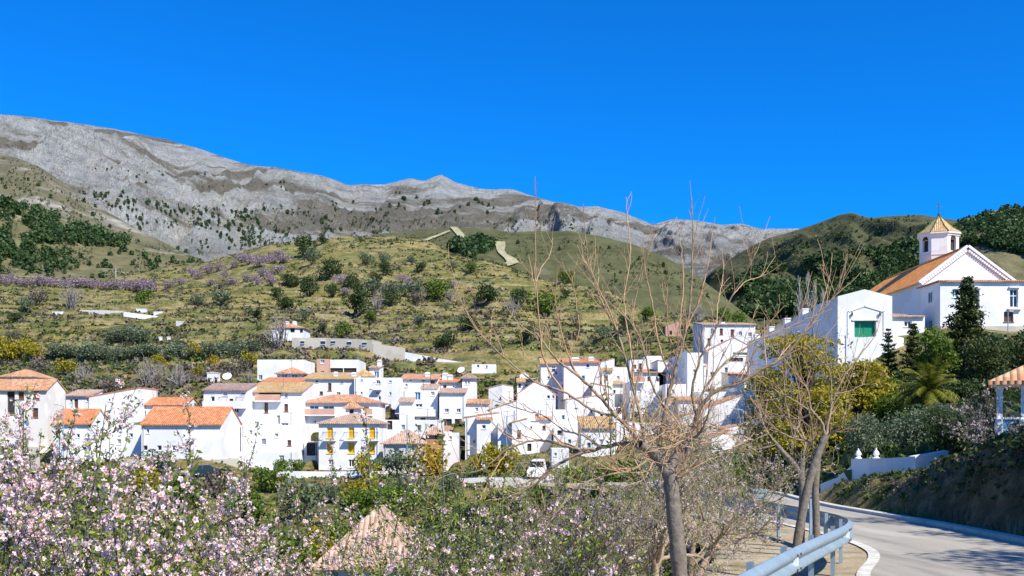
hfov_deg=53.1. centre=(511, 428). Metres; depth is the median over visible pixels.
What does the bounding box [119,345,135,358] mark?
olive tree
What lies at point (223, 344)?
olive tree
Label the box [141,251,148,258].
mountain tree
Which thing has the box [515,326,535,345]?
round tree
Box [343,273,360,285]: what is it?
evergreen tree
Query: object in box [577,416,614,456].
village house
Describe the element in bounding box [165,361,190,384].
leafless shrub
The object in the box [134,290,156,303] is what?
round tree
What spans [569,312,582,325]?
leafless shrub
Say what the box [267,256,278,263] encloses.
almond tree
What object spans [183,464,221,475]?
parked car
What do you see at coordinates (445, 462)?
mimosa tree
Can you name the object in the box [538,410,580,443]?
village house
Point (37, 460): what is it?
terrace wall
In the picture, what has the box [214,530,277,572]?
garden bush
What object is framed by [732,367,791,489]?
yellow green tree
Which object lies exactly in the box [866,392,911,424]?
bush
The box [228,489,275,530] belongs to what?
bush
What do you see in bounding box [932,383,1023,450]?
almond tree
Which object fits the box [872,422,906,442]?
bush
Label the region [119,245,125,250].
mountain tree
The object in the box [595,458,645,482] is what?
bush
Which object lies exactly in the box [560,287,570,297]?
round bush
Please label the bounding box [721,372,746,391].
village house
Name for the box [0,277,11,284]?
almond tree
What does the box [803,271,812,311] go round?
poplar tree
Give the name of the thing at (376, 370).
village house
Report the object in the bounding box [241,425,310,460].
village house
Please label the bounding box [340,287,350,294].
almond tree
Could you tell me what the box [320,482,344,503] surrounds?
shrub
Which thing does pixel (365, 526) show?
village house
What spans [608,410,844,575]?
almond tree
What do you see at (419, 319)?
round bush
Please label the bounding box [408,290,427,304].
leafless shrub
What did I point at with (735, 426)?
village house
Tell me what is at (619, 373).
village house
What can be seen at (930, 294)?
window
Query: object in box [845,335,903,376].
retaining wall
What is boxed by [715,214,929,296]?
slope shrubs
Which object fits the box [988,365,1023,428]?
garden pavilion
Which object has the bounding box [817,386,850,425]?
bush
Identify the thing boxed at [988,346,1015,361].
bush
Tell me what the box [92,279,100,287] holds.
almond tree
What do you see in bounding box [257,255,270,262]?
almond tree
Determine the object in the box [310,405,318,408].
window
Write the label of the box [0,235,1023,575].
ground
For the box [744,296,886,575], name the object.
bare tree
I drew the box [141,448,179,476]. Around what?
bush
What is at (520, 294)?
round tree
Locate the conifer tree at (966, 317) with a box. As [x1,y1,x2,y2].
[942,275,994,374]
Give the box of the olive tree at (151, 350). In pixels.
[142,343,161,357]
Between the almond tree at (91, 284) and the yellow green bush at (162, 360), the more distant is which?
the almond tree at (91, 284)
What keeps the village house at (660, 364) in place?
on the ground
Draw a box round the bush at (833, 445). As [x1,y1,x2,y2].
[825,433,841,454]
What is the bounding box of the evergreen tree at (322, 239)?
[317,233,328,244]
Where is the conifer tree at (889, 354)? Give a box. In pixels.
[876,328,901,381]
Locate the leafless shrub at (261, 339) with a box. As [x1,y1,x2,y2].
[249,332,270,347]
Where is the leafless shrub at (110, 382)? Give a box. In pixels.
[99,376,126,391]
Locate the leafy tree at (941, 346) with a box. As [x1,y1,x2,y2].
[914,325,961,373]
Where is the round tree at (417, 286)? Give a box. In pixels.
[399,277,425,298]
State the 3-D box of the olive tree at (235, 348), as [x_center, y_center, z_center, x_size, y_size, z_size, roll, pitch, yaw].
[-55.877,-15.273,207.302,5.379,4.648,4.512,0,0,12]
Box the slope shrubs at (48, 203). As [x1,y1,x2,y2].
[1,157,170,251]
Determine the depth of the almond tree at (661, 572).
15.74 m
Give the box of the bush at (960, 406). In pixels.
[952,397,1003,418]
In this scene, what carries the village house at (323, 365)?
on the ground
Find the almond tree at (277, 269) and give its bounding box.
[269,264,285,273]
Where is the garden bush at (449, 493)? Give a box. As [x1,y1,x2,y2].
[419,487,466,525]
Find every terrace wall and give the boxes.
[0,445,39,470]
[80,310,122,314]
[115,458,238,469]
[124,312,158,318]
[176,321,196,325]
[281,471,387,477]
[460,477,492,482]
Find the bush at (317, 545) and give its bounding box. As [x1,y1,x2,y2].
[305,526,336,559]
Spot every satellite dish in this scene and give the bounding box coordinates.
[223,373,231,380]
[457,367,464,375]
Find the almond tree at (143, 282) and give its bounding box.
[134,278,154,290]
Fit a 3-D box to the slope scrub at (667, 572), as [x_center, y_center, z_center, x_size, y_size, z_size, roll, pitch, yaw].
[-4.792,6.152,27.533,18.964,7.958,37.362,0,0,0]
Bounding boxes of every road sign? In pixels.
[753,489,766,526]
[809,491,811,534]
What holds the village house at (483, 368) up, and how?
on the ground
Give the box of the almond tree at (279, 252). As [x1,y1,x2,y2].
[271,250,285,258]
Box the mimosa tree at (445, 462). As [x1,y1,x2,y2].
[424,452,447,475]
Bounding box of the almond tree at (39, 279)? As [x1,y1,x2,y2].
[31,274,46,286]
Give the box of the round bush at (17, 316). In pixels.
[8,312,23,320]
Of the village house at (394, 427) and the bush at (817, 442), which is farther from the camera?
the village house at (394, 427)
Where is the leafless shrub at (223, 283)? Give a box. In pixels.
[213,281,229,289]
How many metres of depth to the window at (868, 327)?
110.39 m
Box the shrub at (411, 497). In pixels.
[391,485,423,515]
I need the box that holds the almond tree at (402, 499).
[63,423,511,575]
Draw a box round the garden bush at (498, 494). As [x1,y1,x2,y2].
[481,488,520,526]
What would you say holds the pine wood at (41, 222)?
on the olive hill at (122, 261)
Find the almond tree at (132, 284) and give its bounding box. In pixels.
[126,279,135,290]
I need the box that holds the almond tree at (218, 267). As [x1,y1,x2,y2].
[209,263,226,271]
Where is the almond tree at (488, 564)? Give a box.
[382,547,527,575]
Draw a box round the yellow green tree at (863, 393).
[814,358,913,425]
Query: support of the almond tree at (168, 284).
on the ground
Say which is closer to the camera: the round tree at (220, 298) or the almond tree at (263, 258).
the round tree at (220, 298)
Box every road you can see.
[487,477,554,487]
[594,482,1023,575]
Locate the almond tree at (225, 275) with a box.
[218,270,228,277]
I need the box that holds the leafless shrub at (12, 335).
[3,328,20,340]
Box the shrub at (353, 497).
[342,488,370,511]
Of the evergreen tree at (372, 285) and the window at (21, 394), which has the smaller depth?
the window at (21, 394)
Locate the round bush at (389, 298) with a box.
[381,290,401,304]
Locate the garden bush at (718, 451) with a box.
[687,439,724,464]
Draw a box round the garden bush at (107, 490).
[65,480,121,523]
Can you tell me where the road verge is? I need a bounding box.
[541,483,867,575]
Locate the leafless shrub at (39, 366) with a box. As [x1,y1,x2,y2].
[26,357,50,373]
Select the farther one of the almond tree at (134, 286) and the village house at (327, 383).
the almond tree at (134, 286)
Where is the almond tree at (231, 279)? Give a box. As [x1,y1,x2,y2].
[226,277,237,284]
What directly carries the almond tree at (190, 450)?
on the ground
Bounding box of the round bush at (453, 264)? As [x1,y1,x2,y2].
[448,260,458,267]
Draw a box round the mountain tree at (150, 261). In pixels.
[144,258,152,265]
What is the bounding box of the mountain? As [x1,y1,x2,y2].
[0,114,797,279]
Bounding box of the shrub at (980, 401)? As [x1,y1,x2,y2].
[964,390,1004,450]
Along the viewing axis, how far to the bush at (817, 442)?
69.13 m
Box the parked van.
[527,459,546,478]
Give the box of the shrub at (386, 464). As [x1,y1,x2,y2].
[372,457,393,472]
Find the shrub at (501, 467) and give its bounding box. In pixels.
[491,443,521,473]
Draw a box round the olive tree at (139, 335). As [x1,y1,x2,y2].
[128,326,151,343]
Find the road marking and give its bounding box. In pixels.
[590,483,879,575]
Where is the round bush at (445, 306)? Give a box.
[441,303,449,310]
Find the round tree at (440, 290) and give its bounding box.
[423,277,455,299]
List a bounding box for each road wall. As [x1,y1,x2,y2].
[373,344,404,361]
[405,352,457,361]
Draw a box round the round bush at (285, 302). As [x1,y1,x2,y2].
[276,295,293,309]
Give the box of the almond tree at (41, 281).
[35,276,48,285]
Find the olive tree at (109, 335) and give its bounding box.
[99,328,119,344]
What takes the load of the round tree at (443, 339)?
on the ground
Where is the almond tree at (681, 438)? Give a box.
[596,384,748,553]
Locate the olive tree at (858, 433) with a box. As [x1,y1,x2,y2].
[843,411,885,454]
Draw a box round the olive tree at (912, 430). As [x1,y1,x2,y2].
[879,405,940,448]
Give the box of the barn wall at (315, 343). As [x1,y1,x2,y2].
[292,338,381,352]
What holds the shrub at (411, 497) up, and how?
on the ground
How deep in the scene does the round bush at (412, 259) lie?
417.23 m
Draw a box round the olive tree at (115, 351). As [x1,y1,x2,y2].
[107,345,126,360]
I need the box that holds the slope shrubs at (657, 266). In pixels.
[399,231,702,294]
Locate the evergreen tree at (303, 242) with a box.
[293,233,317,256]
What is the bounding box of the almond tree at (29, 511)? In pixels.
[0,403,196,575]
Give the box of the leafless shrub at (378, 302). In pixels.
[371,288,382,308]
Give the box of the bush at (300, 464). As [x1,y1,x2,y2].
[288,459,306,470]
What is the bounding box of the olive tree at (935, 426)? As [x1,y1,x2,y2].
[920,407,977,454]
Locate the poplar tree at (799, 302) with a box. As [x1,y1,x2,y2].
[793,277,802,316]
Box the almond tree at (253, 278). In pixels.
[249,275,263,284]
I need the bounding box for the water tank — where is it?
[207,372,220,382]
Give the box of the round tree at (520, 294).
[510,287,528,305]
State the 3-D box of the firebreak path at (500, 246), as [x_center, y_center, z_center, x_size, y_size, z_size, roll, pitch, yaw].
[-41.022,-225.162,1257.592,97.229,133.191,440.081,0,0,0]
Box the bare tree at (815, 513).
[709,320,863,537]
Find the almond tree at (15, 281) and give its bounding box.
[9,277,21,284]
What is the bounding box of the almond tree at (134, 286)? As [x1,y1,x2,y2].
[130,281,141,290]
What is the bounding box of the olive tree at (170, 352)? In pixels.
[160,345,178,360]
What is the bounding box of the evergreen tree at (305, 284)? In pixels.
[299,274,319,296]
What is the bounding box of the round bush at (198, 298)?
[191,294,205,304]
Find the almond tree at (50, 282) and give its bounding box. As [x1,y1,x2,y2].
[44,279,55,286]
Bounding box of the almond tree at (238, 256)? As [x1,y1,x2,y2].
[233,253,251,262]
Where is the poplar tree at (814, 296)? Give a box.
[809,281,817,311]
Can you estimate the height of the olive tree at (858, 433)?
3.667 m
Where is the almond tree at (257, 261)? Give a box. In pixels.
[251,256,267,267]
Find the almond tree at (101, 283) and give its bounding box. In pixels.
[96,281,106,289]
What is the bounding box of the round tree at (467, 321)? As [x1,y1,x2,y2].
[458,314,479,329]
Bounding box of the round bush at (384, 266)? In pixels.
[378,260,393,275]
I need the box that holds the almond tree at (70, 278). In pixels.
[64,277,74,286]
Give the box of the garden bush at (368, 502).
[357,483,407,517]
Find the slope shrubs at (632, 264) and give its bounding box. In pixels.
[572,239,709,298]
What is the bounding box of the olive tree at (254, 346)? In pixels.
[241,338,266,350]
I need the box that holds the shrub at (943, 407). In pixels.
[930,402,954,415]
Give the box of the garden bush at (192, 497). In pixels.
[153,474,205,508]
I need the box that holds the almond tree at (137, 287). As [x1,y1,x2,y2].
[131,281,144,290]
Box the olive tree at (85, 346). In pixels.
[73,340,96,360]
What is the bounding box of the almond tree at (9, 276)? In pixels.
[1,274,16,281]
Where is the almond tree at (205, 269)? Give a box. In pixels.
[199,264,213,273]
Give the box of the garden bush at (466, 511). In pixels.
[438,503,486,544]
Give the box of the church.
[869,212,1023,335]
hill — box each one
[0,153,198,258]
[0,202,205,280]
[374,228,758,325]
[702,213,956,325]
[959,210,1023,281]
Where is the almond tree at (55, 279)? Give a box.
[48,277,63,287]
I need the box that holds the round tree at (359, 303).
[341,286,372,317]
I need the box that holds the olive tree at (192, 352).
[180,344,198,360]
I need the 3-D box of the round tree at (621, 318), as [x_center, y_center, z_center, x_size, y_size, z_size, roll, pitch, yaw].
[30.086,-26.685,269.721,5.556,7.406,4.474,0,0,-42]
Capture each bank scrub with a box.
[830,430,1023,507]
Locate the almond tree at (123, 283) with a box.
[116,279,131,289]
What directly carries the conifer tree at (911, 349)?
on the ground
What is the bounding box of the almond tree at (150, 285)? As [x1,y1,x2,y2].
[139,278,158,291]
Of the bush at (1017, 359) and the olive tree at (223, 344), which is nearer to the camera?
the bush at (1017, 359)
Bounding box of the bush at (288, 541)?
[242,528,317,575]
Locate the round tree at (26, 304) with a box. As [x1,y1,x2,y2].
[15,297,33,312]
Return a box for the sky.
[0,0,1023,228]
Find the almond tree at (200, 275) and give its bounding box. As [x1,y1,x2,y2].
[192,271,203,278]
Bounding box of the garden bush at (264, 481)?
[251,465,292,491]
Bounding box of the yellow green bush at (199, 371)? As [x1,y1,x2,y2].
[190,365,204,374]
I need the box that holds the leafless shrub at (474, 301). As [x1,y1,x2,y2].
[470,295,484,306]
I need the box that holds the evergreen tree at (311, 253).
[303,246,320,264]
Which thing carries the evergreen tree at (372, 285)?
on the ground
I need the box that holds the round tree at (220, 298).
[210,287,232,306]
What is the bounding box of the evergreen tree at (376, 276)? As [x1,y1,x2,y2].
[367,271,382,281]
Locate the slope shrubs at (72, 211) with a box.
[1,158,190,256]
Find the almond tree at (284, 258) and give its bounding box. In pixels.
[277,254,292,263]
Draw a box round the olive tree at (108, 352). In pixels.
[92,345,117,359]
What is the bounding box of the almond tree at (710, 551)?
[624,381,841,575]
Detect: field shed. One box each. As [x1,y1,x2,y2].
[52,311,63,314]
[136,308,146,312]
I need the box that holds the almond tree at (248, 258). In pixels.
[238,254,256,264]
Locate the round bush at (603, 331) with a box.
[593,325,611,339]
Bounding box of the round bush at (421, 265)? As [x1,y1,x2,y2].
[415,261,427,271]
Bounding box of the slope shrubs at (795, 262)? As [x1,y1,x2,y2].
[709,215,916,295]
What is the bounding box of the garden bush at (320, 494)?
[275,478,325,521]
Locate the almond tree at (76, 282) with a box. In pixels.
[70,279,85,287]
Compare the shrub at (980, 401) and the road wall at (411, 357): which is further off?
the road wall at (411, 357)
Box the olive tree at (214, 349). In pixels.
[198,340,224,358]
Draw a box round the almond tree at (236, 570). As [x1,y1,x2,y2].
[0,406,264,575]
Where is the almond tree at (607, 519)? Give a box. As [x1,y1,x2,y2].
[519,412,649,575]
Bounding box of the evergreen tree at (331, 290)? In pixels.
[324,283,340,296]
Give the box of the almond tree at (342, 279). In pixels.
[332,274,345,283]
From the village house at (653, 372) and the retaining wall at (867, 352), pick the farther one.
the village house at (653, 372)
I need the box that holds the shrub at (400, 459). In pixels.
[380,448,416,477]
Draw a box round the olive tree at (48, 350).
[46,344,59,357]
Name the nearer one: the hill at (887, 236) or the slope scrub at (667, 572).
the slope scrub at (667, 572)
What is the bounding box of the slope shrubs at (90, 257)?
[0,217,184,279]
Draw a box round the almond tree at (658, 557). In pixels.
[605,437,741,575]
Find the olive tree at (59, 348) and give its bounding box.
[49,341,74,360]
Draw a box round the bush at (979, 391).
[962,368,1020,402]
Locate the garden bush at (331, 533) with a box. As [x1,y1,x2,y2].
[314,522,349,548]
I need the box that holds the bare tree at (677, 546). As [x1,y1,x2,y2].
[399,179,864,575]
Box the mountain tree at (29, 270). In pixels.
[27,267,32,272]
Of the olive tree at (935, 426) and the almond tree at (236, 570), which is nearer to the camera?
the almond tree at (236, 570)
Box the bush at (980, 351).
[956,335,1013,382]
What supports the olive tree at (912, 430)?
on the ground
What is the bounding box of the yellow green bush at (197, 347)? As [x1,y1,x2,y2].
[185,342,203,356]
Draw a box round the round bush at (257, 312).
[248,307,263,318]
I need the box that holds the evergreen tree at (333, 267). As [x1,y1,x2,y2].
[319,256,344,279]
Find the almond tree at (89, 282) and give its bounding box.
[81,278,97,287]
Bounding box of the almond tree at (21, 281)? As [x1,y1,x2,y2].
[17,278,25,285]
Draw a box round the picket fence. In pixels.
[994,414,1023,436]
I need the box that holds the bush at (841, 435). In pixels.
[829,414,881,443]
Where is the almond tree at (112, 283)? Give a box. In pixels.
[106,281,118,289]
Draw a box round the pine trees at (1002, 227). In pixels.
[953,203,1023,253]
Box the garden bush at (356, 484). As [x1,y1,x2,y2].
[337,475,376,502]
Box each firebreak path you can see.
[422,230,449,239]
[451,227,517,265]
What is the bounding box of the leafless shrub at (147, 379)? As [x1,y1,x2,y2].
[133,352,162,386]
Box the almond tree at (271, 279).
[264,276,276,284]
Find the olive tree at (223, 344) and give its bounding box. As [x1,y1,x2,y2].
[212,340,232,353]
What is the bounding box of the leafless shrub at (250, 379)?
[241,370,256,382]
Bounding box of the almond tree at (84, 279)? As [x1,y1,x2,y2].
[75,277,87,287]
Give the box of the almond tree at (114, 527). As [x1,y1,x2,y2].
[74,464,294,575]
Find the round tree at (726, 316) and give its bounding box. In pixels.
[715,307,732,321]
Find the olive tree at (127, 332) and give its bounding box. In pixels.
[120,325,143,341]
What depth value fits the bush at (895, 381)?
78.99 m
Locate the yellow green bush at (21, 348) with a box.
[4,337,33,358]
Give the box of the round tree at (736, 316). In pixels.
[730,310,747,322]
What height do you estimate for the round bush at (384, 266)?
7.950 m
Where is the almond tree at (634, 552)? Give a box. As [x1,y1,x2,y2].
[483,461,694,575]
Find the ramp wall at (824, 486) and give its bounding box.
[820,466,850,491]
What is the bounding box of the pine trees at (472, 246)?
[446,231,497,258]
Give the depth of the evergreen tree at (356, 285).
350.77 m
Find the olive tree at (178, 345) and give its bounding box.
[167,340,185,356]
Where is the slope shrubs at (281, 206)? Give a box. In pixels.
[78,190,607,254]
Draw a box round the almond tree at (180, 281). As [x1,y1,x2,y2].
[174,278,186,285]
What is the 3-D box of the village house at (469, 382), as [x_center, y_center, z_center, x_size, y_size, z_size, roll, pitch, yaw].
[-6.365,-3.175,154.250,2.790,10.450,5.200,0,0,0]
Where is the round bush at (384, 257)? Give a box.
[377,251,391,262]
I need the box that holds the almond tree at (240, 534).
[0,377,396,575]
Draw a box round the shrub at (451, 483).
[438,470,459,490]
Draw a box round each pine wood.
[0,194,131,273]
[10,239,77,272]
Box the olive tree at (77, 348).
[60,343,82,357]
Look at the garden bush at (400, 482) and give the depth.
91.31 m
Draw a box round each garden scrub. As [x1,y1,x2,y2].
[773,332,1023,489]
[783,365,1012,490]
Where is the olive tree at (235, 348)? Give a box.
[224,342,248,356]
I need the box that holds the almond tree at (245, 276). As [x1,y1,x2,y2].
[241,274,251,281]
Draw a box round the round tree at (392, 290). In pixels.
[384,280,403,296]
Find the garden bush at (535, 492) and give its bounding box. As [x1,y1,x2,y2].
[509,483,552,518]
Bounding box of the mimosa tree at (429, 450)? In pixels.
[403,440,445,475]
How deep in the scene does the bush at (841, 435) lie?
63.29 m
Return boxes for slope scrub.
[508,507,671,575]
[512,513,700,575]
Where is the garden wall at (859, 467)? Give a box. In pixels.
[851,450,947,479]
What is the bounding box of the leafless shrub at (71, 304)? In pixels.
[58,282,86,308]
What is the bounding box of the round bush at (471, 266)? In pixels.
[465,261,477,272]
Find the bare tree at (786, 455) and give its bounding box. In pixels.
[736,345,836,542]
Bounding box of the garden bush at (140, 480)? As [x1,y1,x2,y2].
[129,462,161,495]
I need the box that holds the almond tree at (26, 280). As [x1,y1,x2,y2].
[23,278,33,286]
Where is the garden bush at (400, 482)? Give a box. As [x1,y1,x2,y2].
[384,472,431,492]
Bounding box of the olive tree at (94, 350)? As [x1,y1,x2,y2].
[79,342,109,361]
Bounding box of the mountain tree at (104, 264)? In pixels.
[102,261,109,267]
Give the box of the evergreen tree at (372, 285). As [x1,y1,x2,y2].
[359,275,385,297]
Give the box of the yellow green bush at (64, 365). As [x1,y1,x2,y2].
[52,357,77,373]
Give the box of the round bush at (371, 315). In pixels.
[365,310,376,320]
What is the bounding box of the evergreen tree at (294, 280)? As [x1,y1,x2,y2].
[287,275,299,287]
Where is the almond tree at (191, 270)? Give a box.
[185,267,198,275]
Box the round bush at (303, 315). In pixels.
[295,308,312,319]
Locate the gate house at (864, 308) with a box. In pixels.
[813,289,891,382]
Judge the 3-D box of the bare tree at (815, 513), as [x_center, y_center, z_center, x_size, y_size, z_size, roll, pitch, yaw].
[5.078,0.115,18.713,2.613,4.284,1.516,0,0,36]
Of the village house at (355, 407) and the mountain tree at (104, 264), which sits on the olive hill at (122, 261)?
the mountain tree at (104, 264)
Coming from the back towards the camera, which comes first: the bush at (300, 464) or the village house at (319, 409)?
the village house at (319, 409)
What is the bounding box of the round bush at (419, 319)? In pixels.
[414,314,423,324]
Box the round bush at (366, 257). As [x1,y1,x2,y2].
[357,252,376,265]
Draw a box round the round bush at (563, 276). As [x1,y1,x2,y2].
[556,269,576,283]
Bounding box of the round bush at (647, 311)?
[636,306,655,320]
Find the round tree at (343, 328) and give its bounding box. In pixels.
[335,321,352,336]
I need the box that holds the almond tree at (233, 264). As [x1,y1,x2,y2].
[227,261,238,267]
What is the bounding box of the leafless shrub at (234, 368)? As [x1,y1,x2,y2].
[225,358,251,376]
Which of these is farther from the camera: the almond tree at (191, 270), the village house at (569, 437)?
the almond tree at (191, 270)
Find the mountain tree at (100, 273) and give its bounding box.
[97,270,106,277]
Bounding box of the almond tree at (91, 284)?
[87,282,95,287]
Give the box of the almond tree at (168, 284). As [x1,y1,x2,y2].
[161,281,174,288]
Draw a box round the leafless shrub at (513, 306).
[503,297,521,314]
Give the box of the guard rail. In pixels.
[648,478,852,575]
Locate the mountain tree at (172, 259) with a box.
[168,255,176,262]
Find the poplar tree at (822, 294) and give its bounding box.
[820,287,824,302]
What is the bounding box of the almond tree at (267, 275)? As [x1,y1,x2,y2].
[264,272,273,278]
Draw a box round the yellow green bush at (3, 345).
[0,336,17,359]
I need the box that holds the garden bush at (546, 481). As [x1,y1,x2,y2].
[537,478,565,506]
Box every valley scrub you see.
[0,438,759,572]
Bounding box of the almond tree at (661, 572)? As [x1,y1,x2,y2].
[566,511,671,575]
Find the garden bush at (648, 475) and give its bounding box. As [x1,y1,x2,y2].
[622,458,659,481]
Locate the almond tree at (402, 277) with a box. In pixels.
[394,274,409,282]
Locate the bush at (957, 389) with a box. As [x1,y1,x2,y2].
[922,375,988,411]
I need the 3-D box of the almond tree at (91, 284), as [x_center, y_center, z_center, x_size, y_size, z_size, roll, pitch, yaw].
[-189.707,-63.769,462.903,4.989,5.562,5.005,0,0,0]
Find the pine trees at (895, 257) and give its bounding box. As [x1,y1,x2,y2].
[724,233,918,319]
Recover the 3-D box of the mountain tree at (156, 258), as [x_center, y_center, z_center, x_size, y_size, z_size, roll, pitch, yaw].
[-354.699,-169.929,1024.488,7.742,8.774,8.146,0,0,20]
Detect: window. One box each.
[18,392,23,399]
[33,408,37,417]
[265,403,267,412]
[276,415,279,424]
[284,404,287,411]
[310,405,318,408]
[323,405,333,408]
[326,428,332,438]
[326,443,332,453]
[330,570,338,575]
[347,443,354,453]
[348,428,354,438]
[348,460,353,467]
[369,428,375,438]
[369,443,374,453]
[387,421,391,428]
[415,392,420,400]
[733,352,746,355]
[854,321,874,336]
[904,321,910,326]
[928,291,932,303]
[929,319,932,328]
[1003,312,1013,322]
[1010,289,1016,307]
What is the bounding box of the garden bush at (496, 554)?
[462,535,511,574]
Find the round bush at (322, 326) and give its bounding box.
[316,322,327,331]
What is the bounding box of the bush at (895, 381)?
[873,375,903,398]
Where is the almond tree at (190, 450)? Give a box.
[0,388,240,575]
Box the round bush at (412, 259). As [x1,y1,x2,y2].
[406,255,416,264]
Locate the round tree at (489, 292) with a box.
[476,283,497,301]
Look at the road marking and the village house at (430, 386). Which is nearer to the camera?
the road marking
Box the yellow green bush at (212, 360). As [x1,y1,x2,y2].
[206,354,218,365]
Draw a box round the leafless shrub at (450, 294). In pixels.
[444,286,457,300]
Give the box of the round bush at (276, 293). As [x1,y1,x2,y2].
[271,287,284,297]
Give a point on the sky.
(798, 114)
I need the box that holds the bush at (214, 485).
[195,463,232,498]
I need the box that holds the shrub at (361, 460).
[352,450,380,477]
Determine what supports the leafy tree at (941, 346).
on the ground
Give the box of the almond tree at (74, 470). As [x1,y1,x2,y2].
[0,404,195,575]
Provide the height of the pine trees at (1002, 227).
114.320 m
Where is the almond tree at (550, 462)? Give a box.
[485,416,662,575]
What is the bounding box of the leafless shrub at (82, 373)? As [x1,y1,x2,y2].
[74,364,93,377]
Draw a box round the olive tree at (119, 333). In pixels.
[108,326,130,342]
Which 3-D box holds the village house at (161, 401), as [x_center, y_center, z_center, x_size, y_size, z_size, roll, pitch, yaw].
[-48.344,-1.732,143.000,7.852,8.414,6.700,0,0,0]
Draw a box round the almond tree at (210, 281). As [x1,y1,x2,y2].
[205,278,215,284]
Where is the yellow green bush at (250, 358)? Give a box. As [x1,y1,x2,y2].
[239,350,258,363]
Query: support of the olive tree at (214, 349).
on the ground
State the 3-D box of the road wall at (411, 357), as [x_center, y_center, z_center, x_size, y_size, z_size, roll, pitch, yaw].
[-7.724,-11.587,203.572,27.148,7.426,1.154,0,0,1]
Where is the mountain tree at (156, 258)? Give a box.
[154,255,162,262]
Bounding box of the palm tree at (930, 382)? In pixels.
[890,356,961,413]
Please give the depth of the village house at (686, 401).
134.00 m
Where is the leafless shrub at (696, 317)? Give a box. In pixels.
[687,304,708,322]
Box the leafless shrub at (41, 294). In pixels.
[27,287,51,305]
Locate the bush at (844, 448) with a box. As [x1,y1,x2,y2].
[831,441,855,469]
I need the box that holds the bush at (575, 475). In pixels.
[550,464,602,488]
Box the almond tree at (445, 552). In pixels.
[287,357,660,575]
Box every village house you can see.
[0,369,55,378]
[0,379,67,452]
[51,399,108,464]
[65,378,102,408]
[86,377,157,424]
[98,425,140,460]
[139,406,242,459]
[144,386,197,415]
[202,383,257,424]
[239,451,298,469]
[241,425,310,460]
[252,382,313,424]
[257,360,314,380]
[261,377,307,381]
[269,321,311,340]
[274,360,308,376]
[301,372,361,398]
[303,441,318,464]
[305,394,387,434]
[310,506,432,575]
[315,402,389,469]
[317,359,330,371]
[330,353,365,371]
[342,401,362,414]
[354,378,402,417]
[358,369,377,377]
[368,360,383,377]
[380,429,428,474]
[381,409,443,438]
[398,388,415,419]
[401,372,440,389]
[403,381,438,419]
[420,373,439,390]
[422,411,445,471]
[438,373,461,390]
[438,388,467,431]
[443,432,459,471]
[460,373,479,398]
[462,412,499,459]
[466,399,490,415]
[472,364,495,372]
[476,414,492,453]
[487,384,513,407]
[487,391,516,421]
[498,411,539,455]
[509,417,527,454]
[514,371,557,421]
[516,378,535,392]
[517,371,530,377]
[535,404,551,452]
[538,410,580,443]
[539,358,571,409]
[550,437,568,469]
[553,428,577,446]
[557,381,562,409]
[560,349,599,409]
[561,393,614,415]
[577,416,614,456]
[591,382,608,395]
[592,407,621,421]
[600,358,614,367]
[600,359,613,393]
[612,367,629,382]
[612,381,624,417]
[615,422,665,449]
[623,372,658,421]
[626,360,644,375]
[637,360,666,383]
[639,356,663,368]
[651,360,705,387]
[658,398,675,421]
[659,384,685,402]
[660,399,699,435]
[662,321,678,335]
[667,348,702,395]
[672,396,699,414]
[690,384,743,436]
[693,322,755,352]
[694,391,756,411]
[702,415,729,452]
[703,337,746,363]
[703,364,746,390]
[713,408,760,448]
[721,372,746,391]
[729,388,753,391]
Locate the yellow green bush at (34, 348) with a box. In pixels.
[26,341,47,358]
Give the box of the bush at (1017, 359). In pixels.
[995,325,1023,372]
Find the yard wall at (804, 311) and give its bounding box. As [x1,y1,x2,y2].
[747,308,812,405]
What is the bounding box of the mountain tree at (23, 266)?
[20,263,27,269]
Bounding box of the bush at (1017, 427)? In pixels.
[1007,420,1023,433]
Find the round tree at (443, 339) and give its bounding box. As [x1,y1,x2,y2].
[435,330,458,351]
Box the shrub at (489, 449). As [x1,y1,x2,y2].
[467,441,515,476]
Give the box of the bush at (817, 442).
[793,407,833,447]
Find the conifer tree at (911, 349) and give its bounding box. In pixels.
[897,323,925,380]
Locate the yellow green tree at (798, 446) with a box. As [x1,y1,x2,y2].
[734,330,859,477]
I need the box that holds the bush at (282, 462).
[272,458,289,471]
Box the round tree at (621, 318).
[618,314,635,330]
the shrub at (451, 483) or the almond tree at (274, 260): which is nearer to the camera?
the shrub at (451, 483)
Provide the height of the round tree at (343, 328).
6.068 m
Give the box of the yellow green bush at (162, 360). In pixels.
[149,353,169,365]
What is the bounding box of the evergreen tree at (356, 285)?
[349,282,365,295]
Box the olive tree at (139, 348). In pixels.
[130,343,149,357]
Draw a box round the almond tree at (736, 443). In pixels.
[626,367,793,507]
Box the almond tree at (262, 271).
[255,267,269,276]
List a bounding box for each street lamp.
[54,404,63,455]
[395,413,407,473]
[506,414,516,444]
[1007,310,1013,331]
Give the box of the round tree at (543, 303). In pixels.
[525,291,560,315]
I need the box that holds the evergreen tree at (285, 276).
[280,272,292,284]
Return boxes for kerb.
[767,490,1023,543]
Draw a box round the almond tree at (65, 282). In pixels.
[58,279,70,287]
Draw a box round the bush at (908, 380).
[895,375,942,403]
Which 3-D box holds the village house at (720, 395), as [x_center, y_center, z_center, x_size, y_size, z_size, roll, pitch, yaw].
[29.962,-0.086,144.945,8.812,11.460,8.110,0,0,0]

